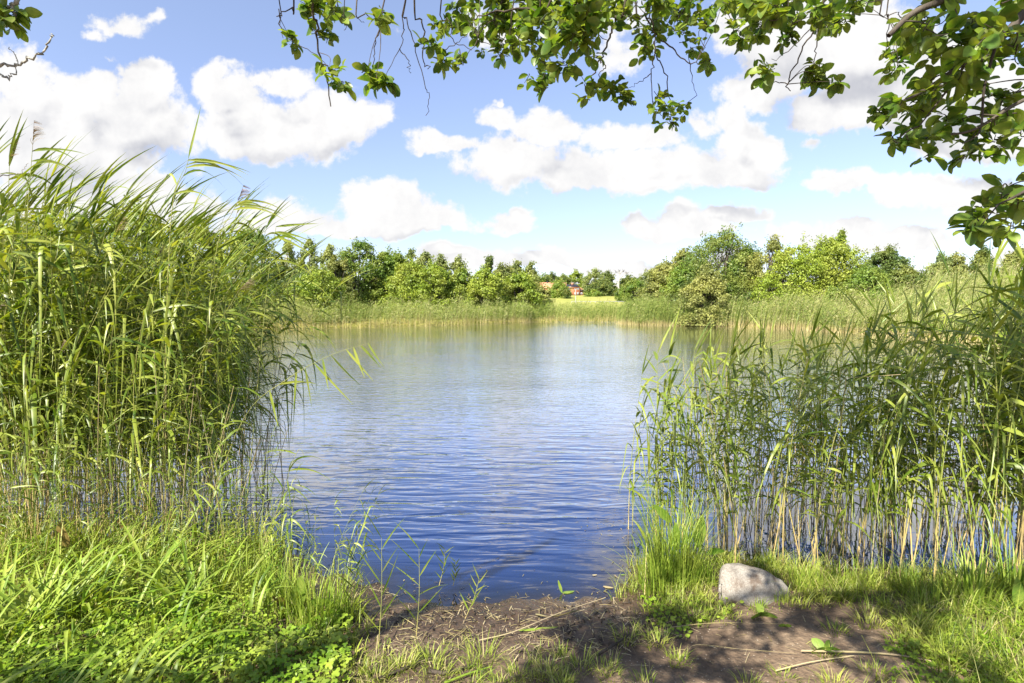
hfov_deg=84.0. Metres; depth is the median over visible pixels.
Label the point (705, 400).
reed
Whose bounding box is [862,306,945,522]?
reed
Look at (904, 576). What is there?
sedge tuft
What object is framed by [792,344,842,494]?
reed
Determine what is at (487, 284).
bush
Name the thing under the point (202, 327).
reed
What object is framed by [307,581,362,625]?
sedge tuft
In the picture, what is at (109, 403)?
reed
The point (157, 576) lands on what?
sedge tuft
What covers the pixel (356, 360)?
leaning reed
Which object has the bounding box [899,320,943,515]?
reed
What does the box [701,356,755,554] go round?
reed
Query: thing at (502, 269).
tree
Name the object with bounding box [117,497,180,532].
dock plant
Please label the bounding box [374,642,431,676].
grass tuft
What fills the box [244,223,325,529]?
reed
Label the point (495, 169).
sky
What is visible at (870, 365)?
reed
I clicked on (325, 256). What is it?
birch tree
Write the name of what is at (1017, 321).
reed
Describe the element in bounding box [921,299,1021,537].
reed
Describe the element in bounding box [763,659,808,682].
grass tuft
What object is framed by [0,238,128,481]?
reed
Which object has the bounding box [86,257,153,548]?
reed
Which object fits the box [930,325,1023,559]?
reed
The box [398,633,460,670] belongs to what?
grass tuft
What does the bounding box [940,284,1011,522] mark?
reed
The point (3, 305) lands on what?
reed
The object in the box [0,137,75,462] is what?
reed
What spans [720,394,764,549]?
reed
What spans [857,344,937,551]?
reed
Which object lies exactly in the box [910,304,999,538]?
reed
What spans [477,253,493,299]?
tree
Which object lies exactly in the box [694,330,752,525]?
reed
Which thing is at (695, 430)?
reed
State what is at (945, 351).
reed
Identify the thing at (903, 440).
reed
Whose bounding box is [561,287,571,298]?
bush
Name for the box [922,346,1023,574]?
reed
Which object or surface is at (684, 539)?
sedge tuft
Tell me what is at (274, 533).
reed
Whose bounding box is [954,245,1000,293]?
tree
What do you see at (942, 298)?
reed bed
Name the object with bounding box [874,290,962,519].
reed
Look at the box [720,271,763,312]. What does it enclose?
bush
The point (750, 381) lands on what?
reed
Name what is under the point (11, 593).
sedge tuft
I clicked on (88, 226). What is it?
reed
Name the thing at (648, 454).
reed
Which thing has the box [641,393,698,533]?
reed
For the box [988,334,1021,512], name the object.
reed
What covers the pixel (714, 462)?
reed
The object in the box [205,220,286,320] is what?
tree
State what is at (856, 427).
reed
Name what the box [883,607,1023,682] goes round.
clover
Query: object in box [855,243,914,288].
tree
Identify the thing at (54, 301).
reed
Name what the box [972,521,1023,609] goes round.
sedge tuft
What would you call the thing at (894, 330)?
reed
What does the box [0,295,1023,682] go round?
ground
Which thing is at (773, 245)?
tree
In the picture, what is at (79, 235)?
reed
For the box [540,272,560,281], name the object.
tree
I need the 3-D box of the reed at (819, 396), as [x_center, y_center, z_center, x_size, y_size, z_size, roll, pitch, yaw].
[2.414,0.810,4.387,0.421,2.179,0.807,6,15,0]
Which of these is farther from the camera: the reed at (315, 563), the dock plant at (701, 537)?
the dock plant at (701, 537)
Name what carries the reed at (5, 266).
on the ground at (724, 663)
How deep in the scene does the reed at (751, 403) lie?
4.49 m
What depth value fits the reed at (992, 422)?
5.27 m
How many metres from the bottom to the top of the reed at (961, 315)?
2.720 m
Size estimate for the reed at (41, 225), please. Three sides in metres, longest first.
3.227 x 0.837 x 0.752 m
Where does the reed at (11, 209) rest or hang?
in the water
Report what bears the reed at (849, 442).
on the ground at (724, 663)
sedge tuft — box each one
[0,533,140,641]
[0,537,87,649]
[0,538,179,623]
[28,501,227,604]
[119,533,273,618]
[187,539,282,605]
[243,543,328,618]
[250,544,360,637]
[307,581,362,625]
[611,454,740,590]
[621,520,693,596]
[671,535,724,585]
[750,597,769,607]
[774,585,798,605]
[778,549,833,591]
[824,557,890,593]
[869,549,941,593]
[881,560,977,615]
[921,532,1022,616]
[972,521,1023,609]
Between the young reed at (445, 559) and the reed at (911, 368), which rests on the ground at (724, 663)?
the reed at (911, 368)
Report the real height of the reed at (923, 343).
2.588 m
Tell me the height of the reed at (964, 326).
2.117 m
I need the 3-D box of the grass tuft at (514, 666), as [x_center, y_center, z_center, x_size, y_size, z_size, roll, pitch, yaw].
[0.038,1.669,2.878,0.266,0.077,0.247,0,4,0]
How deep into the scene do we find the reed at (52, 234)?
4.92 m
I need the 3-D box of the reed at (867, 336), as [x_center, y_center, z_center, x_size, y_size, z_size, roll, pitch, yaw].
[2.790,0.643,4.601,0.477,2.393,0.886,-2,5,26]
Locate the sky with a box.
[0,0,1023,289]
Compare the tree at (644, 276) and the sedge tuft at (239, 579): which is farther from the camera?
the tree at (644, 276)
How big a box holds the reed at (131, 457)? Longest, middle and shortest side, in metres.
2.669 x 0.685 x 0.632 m
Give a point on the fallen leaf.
(532, 629)
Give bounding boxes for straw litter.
[348,561,1020,682]
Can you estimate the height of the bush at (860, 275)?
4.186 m
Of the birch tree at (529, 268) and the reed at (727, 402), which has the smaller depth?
the reed at (727, 402)
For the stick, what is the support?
on the straw litter
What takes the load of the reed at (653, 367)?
in the water
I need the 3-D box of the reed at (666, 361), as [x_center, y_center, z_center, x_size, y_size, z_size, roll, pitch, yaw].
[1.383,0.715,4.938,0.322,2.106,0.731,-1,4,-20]
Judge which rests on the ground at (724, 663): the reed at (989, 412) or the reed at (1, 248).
the reed at (1, 248)
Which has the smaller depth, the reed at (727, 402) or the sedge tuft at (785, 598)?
the sedge tuft at (785, 598)
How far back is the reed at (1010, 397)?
5.06 m
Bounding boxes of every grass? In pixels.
[0,484,310,585]
[0,530,409,682]
[354,637,590,682]
[589,526,1023,682]
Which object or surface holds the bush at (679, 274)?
on the ground at (724, 663)
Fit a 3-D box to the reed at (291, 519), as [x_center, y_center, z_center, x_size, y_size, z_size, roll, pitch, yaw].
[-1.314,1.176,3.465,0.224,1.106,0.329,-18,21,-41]
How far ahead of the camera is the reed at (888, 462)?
4.65 m
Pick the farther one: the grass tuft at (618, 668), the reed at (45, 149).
the reed at (45, 149)
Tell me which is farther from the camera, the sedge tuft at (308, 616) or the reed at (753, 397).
the reed at (753, 397)
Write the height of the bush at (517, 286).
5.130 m
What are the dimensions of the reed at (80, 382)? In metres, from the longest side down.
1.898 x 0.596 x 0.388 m
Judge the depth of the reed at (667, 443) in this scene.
4.74 m
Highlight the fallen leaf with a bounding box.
[519,627,555,630]
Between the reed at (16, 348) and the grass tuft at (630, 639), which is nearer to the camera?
the grass tuft at (630, 639)
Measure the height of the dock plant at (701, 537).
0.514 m
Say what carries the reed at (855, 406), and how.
in the water
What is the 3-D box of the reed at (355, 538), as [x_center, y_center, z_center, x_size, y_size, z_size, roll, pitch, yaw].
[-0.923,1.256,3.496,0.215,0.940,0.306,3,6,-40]
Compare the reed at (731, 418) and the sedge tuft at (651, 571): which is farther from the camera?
the reed at (731, 418)
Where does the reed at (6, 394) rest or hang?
on the ground at (724, 663)
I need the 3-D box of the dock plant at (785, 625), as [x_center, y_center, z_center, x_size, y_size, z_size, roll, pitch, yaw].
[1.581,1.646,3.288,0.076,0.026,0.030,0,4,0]
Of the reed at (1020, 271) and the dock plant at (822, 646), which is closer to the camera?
the dock plant at (822, 646)
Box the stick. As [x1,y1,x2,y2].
[596,635,627,655]
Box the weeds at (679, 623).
[640,592,743,639]
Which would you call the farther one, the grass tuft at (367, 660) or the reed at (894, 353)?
the reed at (894, 353)
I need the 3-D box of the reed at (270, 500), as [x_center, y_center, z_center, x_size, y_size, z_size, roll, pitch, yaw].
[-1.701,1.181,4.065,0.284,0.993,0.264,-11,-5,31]
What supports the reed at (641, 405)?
in the water
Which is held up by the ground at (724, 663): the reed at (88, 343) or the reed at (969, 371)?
the reed at (88, 343)
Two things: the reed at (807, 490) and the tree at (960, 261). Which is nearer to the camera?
the reed at (807, 490)
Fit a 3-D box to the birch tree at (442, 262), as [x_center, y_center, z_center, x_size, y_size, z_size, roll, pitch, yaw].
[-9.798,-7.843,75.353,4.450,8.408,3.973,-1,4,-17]
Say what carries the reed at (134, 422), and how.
on the ground at (724, 663)
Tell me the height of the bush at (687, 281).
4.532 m
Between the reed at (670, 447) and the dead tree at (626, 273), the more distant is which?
the dead tree at (626, 273)
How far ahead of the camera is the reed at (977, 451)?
4.16 m
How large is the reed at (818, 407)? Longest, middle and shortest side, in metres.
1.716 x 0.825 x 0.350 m
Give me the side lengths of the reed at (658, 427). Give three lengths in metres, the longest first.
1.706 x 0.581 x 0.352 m
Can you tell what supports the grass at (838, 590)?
on the ground at (724, 663)
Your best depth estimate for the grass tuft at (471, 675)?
2.87 m
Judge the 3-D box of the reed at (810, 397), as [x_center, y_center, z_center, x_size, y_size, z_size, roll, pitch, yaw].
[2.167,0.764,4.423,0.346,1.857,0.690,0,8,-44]
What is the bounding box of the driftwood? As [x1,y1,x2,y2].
[428,664,474,675]
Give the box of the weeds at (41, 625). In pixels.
[0,520,296,682]
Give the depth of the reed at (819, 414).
5.40 m
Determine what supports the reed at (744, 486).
on the ground at (724, 663)
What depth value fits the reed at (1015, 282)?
4.59 m
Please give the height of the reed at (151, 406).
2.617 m
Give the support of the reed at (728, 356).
in the water
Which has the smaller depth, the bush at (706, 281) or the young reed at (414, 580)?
the young reed at (414, 580)
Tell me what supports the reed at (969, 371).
in the water
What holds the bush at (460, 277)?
on the ground at (724, 663)
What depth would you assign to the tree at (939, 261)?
93.48 m
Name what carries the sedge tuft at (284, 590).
on the ground at (724, 663)
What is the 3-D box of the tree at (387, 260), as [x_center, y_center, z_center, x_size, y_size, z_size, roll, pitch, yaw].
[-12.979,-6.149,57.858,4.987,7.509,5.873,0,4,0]
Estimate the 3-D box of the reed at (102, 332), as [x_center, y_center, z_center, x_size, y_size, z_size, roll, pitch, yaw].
[-3.327,0.262,4.752,0.963,2.957,0.676,8,-3,13]
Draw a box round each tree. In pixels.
[0,0,53,176]
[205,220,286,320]
[275,241,302,275]
[276,0,1023,249]
[295,238,322,291]
[308,243,339,271]
[325,236,389,315]
[359,244,400,316]
[371,256,426,318]
[389,247,408,294]
[402,256,465,319]
[405,247,416,262]
[411,250,438,290]
[434,253,448,269]
[443,254,472,285]
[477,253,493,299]
[478,262,518,299]
[511,258,528,274]
[523,261,540,284]
[537,272,545,281]
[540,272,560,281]
[556,273,572,283]
[567,268,585,287]
[580,267,605,293]
[583,277,615,295]
[602,269,617,291]
[614,269,628,287]
[614,274,639,294]
[632,268,652,296]
[634,256,671,302]
[652,245,693,301]
[662,222,763,319]
[723,242,764,317]
[738,234,791,308]
[824,227,850,294]
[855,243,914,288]
[925,251,957,287]
[946,251,968,280]
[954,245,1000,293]
[996,244,1023,281]
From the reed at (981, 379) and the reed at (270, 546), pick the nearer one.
the reed at (270, 546)
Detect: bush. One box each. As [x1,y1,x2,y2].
[3,202,100,294]
[50,195,208,338]
[153,215,253,336]
[252,257,306,317]
[276,263,349,322]
[313,253,357,319]
[435,264,477,317]
[455,263,510,319]
[499,268,547,317]
[520,279,555,316]
[547,278,573,297]
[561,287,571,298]
[583,289,601,296]
[614,285,625,300]
[618,277,646,303]
[658,260,698,315]
[660,268,724,321]
[674,261,733,325]
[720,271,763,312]
[749,233,840,312]
[790,233,884,302]
[817,259,894,310]
[887,263,940,299]
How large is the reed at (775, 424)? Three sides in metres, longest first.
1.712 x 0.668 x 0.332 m
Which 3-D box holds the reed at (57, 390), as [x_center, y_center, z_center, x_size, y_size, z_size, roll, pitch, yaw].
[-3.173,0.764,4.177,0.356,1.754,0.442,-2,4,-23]
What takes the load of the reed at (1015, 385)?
in the water
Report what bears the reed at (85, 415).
on the ground at (724, 663)
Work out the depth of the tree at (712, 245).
48.75 m
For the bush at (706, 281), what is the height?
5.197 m
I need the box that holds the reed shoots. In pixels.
[0,489,330,682]
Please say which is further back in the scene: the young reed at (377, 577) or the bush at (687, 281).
the bush at (687, 281)
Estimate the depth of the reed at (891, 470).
4.40 m
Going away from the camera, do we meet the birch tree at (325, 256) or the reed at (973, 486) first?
the reed at (973, 486)
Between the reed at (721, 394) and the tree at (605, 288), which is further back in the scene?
the tree at (605, 288)
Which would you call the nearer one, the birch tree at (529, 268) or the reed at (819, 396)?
the reed at (819, 396)
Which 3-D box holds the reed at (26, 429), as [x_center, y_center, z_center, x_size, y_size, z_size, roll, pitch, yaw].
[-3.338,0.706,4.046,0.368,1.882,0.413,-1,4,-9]
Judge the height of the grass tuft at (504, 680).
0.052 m
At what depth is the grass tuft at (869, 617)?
3.35 m
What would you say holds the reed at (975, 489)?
in the water
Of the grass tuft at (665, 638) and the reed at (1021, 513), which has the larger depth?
the reed at (1021, 513)
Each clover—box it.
[0,589,352,682]
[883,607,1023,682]
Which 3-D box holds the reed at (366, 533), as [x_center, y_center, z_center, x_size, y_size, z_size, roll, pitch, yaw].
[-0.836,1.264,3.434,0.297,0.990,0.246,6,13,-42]
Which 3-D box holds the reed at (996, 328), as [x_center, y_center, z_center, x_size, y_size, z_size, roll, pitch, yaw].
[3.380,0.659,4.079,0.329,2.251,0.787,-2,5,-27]
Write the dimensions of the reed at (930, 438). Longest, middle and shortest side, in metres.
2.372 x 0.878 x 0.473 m
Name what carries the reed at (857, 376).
on the ground at (724, 663)
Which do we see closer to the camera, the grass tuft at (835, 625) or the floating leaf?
the grass tuft at (835, 625)
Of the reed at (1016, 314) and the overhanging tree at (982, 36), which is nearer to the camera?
the overhanging tree at (982, 36)
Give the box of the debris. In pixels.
[360,595,682,665]
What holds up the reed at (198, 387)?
on the ground at (724, 663)
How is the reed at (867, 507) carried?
on the ground at (724, 663)
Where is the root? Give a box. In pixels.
[914,601,995,638]
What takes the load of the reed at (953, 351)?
on the ground at (724, 663)
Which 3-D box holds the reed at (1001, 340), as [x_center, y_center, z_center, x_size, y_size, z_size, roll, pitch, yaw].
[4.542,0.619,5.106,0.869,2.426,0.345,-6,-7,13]
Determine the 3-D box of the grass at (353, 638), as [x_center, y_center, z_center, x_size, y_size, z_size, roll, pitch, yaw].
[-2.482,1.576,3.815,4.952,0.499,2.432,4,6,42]
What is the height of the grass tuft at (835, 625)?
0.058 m
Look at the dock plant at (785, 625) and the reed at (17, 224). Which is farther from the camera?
the reed at (17, 224)
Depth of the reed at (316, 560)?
3.59 m
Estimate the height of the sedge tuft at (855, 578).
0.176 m
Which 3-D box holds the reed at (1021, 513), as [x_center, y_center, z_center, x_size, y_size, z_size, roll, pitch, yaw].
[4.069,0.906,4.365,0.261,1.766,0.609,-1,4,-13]
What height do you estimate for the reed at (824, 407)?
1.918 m
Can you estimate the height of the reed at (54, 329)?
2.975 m
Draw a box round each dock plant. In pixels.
[41,522,89,560]
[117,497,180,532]
[272,575,323,609]
[653,504,723,563]
[751,603,777,618]
[778,624,791,626]
[811,638,839,653]
[995,576,1023,610]
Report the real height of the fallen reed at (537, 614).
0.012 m
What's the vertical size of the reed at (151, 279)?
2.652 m
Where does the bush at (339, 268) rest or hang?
on the ground at (724, 663)
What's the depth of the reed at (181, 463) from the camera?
4.41 m
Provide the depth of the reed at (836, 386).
4.44 m
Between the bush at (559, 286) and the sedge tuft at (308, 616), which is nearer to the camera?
the sedge tuft at (308, 616)
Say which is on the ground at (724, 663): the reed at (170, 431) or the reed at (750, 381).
the reed at (170, 431)
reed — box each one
[0,111,75,526]
[0,125,67,360]
[0,129,104,519]
[0,134,89,447]
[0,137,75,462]
[0,153,72,533]
[0,157,90,461]
[0,166,48,351]
[0,173,96,509]
[0,174,105,455]
[0,190,46,467]
[0,192,34,388]
[0,205,56,537]
[0,213,89,530]
[0,214,54,378]
[0,218,30,394]
[0,218,39,466]
[0,220,34,434]
[0,230,75,457]
[0,231,37,478]
[0,232,30,439]
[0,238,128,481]
[0,291,33,494]
[0,334,54,488]
[1,121,83,536]
[1,202,120,515]
[1,260,97,546]
[2,171,63,536]
[4,168,95,466]
[4,177,99,494]
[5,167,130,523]
[10,313,78,546]
[20,196,122,523]
[25,328,136,542]
[27,237,105,545]
[28,168,131,538]
[28,179,141,516]
[35,208,188,527]
[37,173,136,530]
[37,241,154,534]
[38,168,129,533]
[43,187,162,530]
[46,329,108,552]
[51,332,145,538]
[72,195,161,534]
[75,243,130,527]
[79,146,154,531]
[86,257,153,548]
[87,274,178,550]
[93,260,173,528]
[98,343,136,535]
[103,217,182,534]
[108,287,191,551]
[111,205,214,540]
[112,229,186,529]
[117,222,214,538]
[118,261,182,543]
[119,245,201,527]
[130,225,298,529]
[131,301,194,540]
[133,281,234,523]
[133,338,217,534]
[136,267,282,526]
[141,273,233,528]
[144,241,203,532]
[147,282,208,533]
[162,107,250,530]
[163,332,233,523]
[165,220,245,525]
[168,265,298,527]
[169,394,212,520]
[185,247,273,510]
[187,404,222,533]
[191,185,281,532]
[205,343,381,516]
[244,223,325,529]
[258,437,283,554]
[262,449,328,542]
[262,492,284,574]
[263,508,284,564]
[276,459,312,573]
[279,475,321,579]
[281,491,296,561]
[285,465,312,556]
[305,533,328,590]
[306,539,326,601]
[308,507,331,589]
[324,478,374,606]
[334,486,353,590]
[334,541,366,613]
[335,518,359,610]
[343,484,383,589]
[349,531,365,588]
[351,484,392,594]
[352,508,405,644]
[388,523,440,635]
[434,543,452,584]
[444,666,491,682]
[449,558,459,584]
[460,563,486,618]
[479,597,605,640]
[536,609,578,616]
[618,346,675,528]
[627,430,673,594]
[628,382,654,536]
[637,315,702,530]
[637,364,700,539]
[641,358,691,507]
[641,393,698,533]
[642,376,697,514]
[646,364,708,531]
[649,305,706,522]
[649,348,689,545]
[650,341,714,506]
[655,360,687,533]
[656,404,696,552]
[670,378,704,534]
[671,622,778,627]
[676,321,717,551]
[679,346,754,553]
[679,388,702,526]
[682,341,719,522]
[684,376,715,531]
[687,334,750,531]
[688,314,762,519]
[688,644,796,653]
[690,297,765,548]
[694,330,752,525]
[695,380,730,553]
[697,331,772,507]
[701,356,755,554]
[702,343,743,554]
[705,335,755,550]
[710,329,771,540]
[714,344,766,508]
[716,367,761,529]
[719,333,753,509]
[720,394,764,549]
[721,365,777,562]
[723,329,787,556]
[725,294,781,554]
[725,356,782,546]
[726,339,772,551]
[727,326,791,518]
[729,347,780,501]
[733,306,773,508]
[737,323,835,559]
[741,344,825,560]
[751,307,825,564]
[754,328,851,517]
[754,330,784,555]
[755,378,814,557]
[758,310,889,553]
[765,359,839,513]
[775,338,851,563]
[776,655,853,670]
[777,325,841,511]
[780,333,849,567]
[780,339,848,510]
[782,329,876,561]
[784,336,854,556]
[784,357,866,562]
[785,345,893,567]
[789,323,873,537]
[789,335,813,520]
[792,294,899,562]
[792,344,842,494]
[794,312,836,519]
[794,353,885,561]
[796,307,877,522]
[799,350,891,570]
[801,650,990,675]
[807,328,909,569]
[813,315,902,530]
[818,303,907,514]
[819,321,924,565]
[821,329,880,496]
[826,295,916,532]
[832,278,898,566]
[832,339,905,520]
[834,315,897,532]
[835,314,954,563]
[835,356,890,515]
[845,321,916,567]
[846,273,894,508]
[848,326,955,545]
[850,256,1011,573]
[850,311,884,515]
[853,287,961,569]
[853,366,937,535]
[854,326,956,567]
[857,309,988,529]
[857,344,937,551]
[857,345,924,567]
[860,282,956,507]
[860,289,954,519]
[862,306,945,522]
[862,323,938,565]
[863,346,949,568]
[864,346,965,571]
[865,291,942,508]
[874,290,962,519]
[875,276,957,451]
[876,331,914,563]
[877,269,984,536]
[879,249,999,537]
[881,340,928,529]
[887,296,1018,573]
[887,313,989,536]
[892,271,1016,541]
[893,340,959,538]
[895,296,1004,571]
[899,249,1023,533]
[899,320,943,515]
[901,324,966,510]
[903,315,977,545]
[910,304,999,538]
[910,319,1019,575]
[911,239,1020,518]
[911,280,951,555]
[917,297,1022,579]
[921,277,1023,573]
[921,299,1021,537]
[922,268,998,508]
[922,283,978,512]
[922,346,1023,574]
[929,294,1019,513]
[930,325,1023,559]
[936,394,1023,547]
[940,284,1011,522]
[941,286,1023,572]
[942,257,1023,533]
[945,340,1023,539]
[946,311,985,532]
[950,347,1023,567]
[954,305,1019,514]
[955,301,1023,504]
[956,291,1023,569]
[956,313,1021,507]
[957,248,1023,523]
[957,295,1023,523]
[963,316,1023,567]
[964,267,1023,560]
[964,339,1023,571]
[965,278,1023,481]
[965,297,1011,491]
[966,273,1023,546]
[967,299,1017,511]
[969,264,1023,512]
[970,306,1023,483]
[972,263,1023,479]
[973,270,1023,492]
[973,384,1023,497]
[977,335,1023,564]
[978,370,1022,529]
[980,226,1023,510]
[981,309,1020,506]
[987,413,1021,525]
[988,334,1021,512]
[989,294,1023,568]
[990,252,1016,484]
[994,258,1023,534]
[1001,409,1023,564]
[1004,459,1023,539]
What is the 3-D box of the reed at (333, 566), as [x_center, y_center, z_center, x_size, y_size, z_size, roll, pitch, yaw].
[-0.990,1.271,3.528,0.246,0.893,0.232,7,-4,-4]
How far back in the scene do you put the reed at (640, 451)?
4.91 m
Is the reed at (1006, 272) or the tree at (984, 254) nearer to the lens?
the reed at (1006, 272)
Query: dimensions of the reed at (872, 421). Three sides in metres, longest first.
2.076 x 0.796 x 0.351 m
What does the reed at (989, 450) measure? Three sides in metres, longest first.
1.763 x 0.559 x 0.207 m
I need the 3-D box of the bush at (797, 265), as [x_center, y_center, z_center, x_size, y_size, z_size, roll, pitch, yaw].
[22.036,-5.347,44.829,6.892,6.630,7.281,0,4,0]
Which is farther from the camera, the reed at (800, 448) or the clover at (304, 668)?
the reed at (800, 448)
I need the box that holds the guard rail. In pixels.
[571,301,623,302]
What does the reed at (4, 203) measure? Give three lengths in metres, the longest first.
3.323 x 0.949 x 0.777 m
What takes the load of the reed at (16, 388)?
on the ground at (724, 663)
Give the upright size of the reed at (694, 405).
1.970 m
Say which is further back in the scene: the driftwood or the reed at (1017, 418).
the reed at (1017, 418)
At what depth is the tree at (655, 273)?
55.26 m
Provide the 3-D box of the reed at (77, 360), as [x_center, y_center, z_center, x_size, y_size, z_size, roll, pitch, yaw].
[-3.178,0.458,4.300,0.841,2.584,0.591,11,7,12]
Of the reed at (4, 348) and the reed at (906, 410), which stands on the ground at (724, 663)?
the reed at (4, 348)
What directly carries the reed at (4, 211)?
on the ground at (724, 663)
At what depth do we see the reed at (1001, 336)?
5.39 m
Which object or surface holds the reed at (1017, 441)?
in the water
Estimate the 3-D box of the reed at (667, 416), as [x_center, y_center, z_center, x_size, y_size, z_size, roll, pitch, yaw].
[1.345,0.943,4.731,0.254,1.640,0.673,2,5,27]
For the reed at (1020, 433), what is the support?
on the ground at (724, 663)
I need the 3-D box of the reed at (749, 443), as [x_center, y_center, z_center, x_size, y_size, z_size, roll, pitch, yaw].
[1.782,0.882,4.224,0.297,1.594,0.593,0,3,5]
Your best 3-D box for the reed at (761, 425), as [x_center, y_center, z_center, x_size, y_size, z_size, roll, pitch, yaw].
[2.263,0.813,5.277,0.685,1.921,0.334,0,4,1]
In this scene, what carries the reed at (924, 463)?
on the ground at (724, 663)
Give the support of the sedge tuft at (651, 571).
on the ground at (724, 663)
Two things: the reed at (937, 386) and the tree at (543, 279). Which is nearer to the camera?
the reed at (937, 386)
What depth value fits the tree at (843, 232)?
45.33 m
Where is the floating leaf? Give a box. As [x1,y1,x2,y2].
[558,580,573,593]
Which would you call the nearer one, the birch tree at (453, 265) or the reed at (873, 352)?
the reed at (873, 352)
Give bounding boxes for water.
[2,321,1023,586]
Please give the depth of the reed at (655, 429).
5.04 m
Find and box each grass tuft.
[347,654,402,682]
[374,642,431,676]
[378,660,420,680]
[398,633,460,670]
[416,650,463,682]
[449,626,513,668]
[454,665,488,682]
[486,670,514,682]
[495,653,537,682]
[527,652,572,681]
[542,666,582,682]
[556,641,603,674]
[588,646,628,676]
[596,664,624,682]
[601,617,647,646]
[628,667,657,682]
[634,618,677,650]
[661,643,698,668]
[727,667,764,682]
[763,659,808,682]
[806,640,843,661]
[806,664,857,682]
[815,614,852,636]
[842,605,896,629]
[850,653,900,681]
[880,619,929,649]
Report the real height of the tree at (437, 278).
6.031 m
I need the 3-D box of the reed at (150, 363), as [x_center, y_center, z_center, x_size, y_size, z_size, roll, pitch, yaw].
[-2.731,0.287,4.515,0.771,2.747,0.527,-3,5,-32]
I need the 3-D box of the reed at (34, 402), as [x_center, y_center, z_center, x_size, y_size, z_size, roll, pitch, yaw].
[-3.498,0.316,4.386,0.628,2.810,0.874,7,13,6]
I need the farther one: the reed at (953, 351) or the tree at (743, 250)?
the tree at (743, 250)
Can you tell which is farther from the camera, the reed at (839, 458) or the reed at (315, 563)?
the reed at (839, 458)
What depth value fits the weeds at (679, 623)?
3.49 m
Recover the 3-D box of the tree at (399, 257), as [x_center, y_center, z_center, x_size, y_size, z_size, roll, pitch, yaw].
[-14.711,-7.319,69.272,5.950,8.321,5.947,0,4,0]
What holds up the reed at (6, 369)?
on the ground at (724, 663)
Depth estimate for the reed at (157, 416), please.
4.32 m
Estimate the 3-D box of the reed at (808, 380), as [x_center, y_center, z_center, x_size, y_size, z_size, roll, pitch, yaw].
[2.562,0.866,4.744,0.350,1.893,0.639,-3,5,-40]
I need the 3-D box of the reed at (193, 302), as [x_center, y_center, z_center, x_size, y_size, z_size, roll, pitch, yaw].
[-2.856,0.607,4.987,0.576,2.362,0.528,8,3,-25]
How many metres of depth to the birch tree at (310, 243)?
84.67 m
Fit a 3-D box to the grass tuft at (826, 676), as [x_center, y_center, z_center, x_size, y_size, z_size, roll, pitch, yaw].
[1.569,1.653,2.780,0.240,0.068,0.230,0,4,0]
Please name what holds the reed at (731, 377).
on the ground at (724, 663)
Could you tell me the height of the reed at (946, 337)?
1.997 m
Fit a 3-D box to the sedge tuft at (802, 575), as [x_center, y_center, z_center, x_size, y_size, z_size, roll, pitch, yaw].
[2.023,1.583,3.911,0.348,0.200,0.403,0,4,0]
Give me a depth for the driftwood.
2.93 m
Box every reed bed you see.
[0,116,377,571]
[225,290,534,329]
[523,295,676,325]
[620,285,853,331]
[663,219,1023,569]
[752,254,1021,341]
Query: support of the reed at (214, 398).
on the ground at (724, 663)
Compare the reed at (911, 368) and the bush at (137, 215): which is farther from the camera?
the bush at (137, 215)
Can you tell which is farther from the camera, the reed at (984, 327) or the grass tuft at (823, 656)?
the reed at (984, 327)
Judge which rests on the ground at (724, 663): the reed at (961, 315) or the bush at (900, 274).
the bush at (900, 274)
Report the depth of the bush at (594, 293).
286.62 m
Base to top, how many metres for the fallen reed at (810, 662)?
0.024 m
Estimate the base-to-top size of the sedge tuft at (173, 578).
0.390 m
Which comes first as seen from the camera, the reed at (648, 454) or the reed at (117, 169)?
the reed at (648, 454)
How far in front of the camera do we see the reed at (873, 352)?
4.66 m
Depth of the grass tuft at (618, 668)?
2.88 m
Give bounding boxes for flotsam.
[273,490,1003,605]
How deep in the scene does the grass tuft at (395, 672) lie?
2.91 m
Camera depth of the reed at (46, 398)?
4.37 m
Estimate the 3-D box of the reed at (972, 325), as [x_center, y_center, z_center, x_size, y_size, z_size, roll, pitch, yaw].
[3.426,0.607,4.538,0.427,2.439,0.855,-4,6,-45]
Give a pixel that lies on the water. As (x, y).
(498, 451)
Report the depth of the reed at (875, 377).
4.26 m
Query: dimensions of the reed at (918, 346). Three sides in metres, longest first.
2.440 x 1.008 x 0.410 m
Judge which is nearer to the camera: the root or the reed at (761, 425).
the root
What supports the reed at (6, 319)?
on the ground at (724, 663)
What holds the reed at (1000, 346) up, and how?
in the water
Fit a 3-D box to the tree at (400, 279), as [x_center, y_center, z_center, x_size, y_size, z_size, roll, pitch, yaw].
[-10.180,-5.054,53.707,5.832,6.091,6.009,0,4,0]
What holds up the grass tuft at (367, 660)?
on the ground at (724, 663)
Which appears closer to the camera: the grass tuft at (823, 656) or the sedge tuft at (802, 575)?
the grass tuft at (823, 656)
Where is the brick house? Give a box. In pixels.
[540,281,583,294]
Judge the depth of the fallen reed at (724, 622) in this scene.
3.31 m
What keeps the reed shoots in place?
on the ground at (724, 663)
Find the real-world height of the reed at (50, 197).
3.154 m
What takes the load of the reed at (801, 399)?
in the water
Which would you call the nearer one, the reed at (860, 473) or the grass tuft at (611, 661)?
the grass tuft at (611, 661)
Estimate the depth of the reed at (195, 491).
4.24 m
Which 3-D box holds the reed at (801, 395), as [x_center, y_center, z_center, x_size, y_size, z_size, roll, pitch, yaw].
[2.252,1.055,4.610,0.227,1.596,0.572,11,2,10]
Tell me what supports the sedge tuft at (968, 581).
on the ground at (724, 663)
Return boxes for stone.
[718,563,789,605]
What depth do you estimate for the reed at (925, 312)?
4.94 m
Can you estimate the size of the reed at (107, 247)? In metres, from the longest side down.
3.054 x 0.745 x 0.682 m

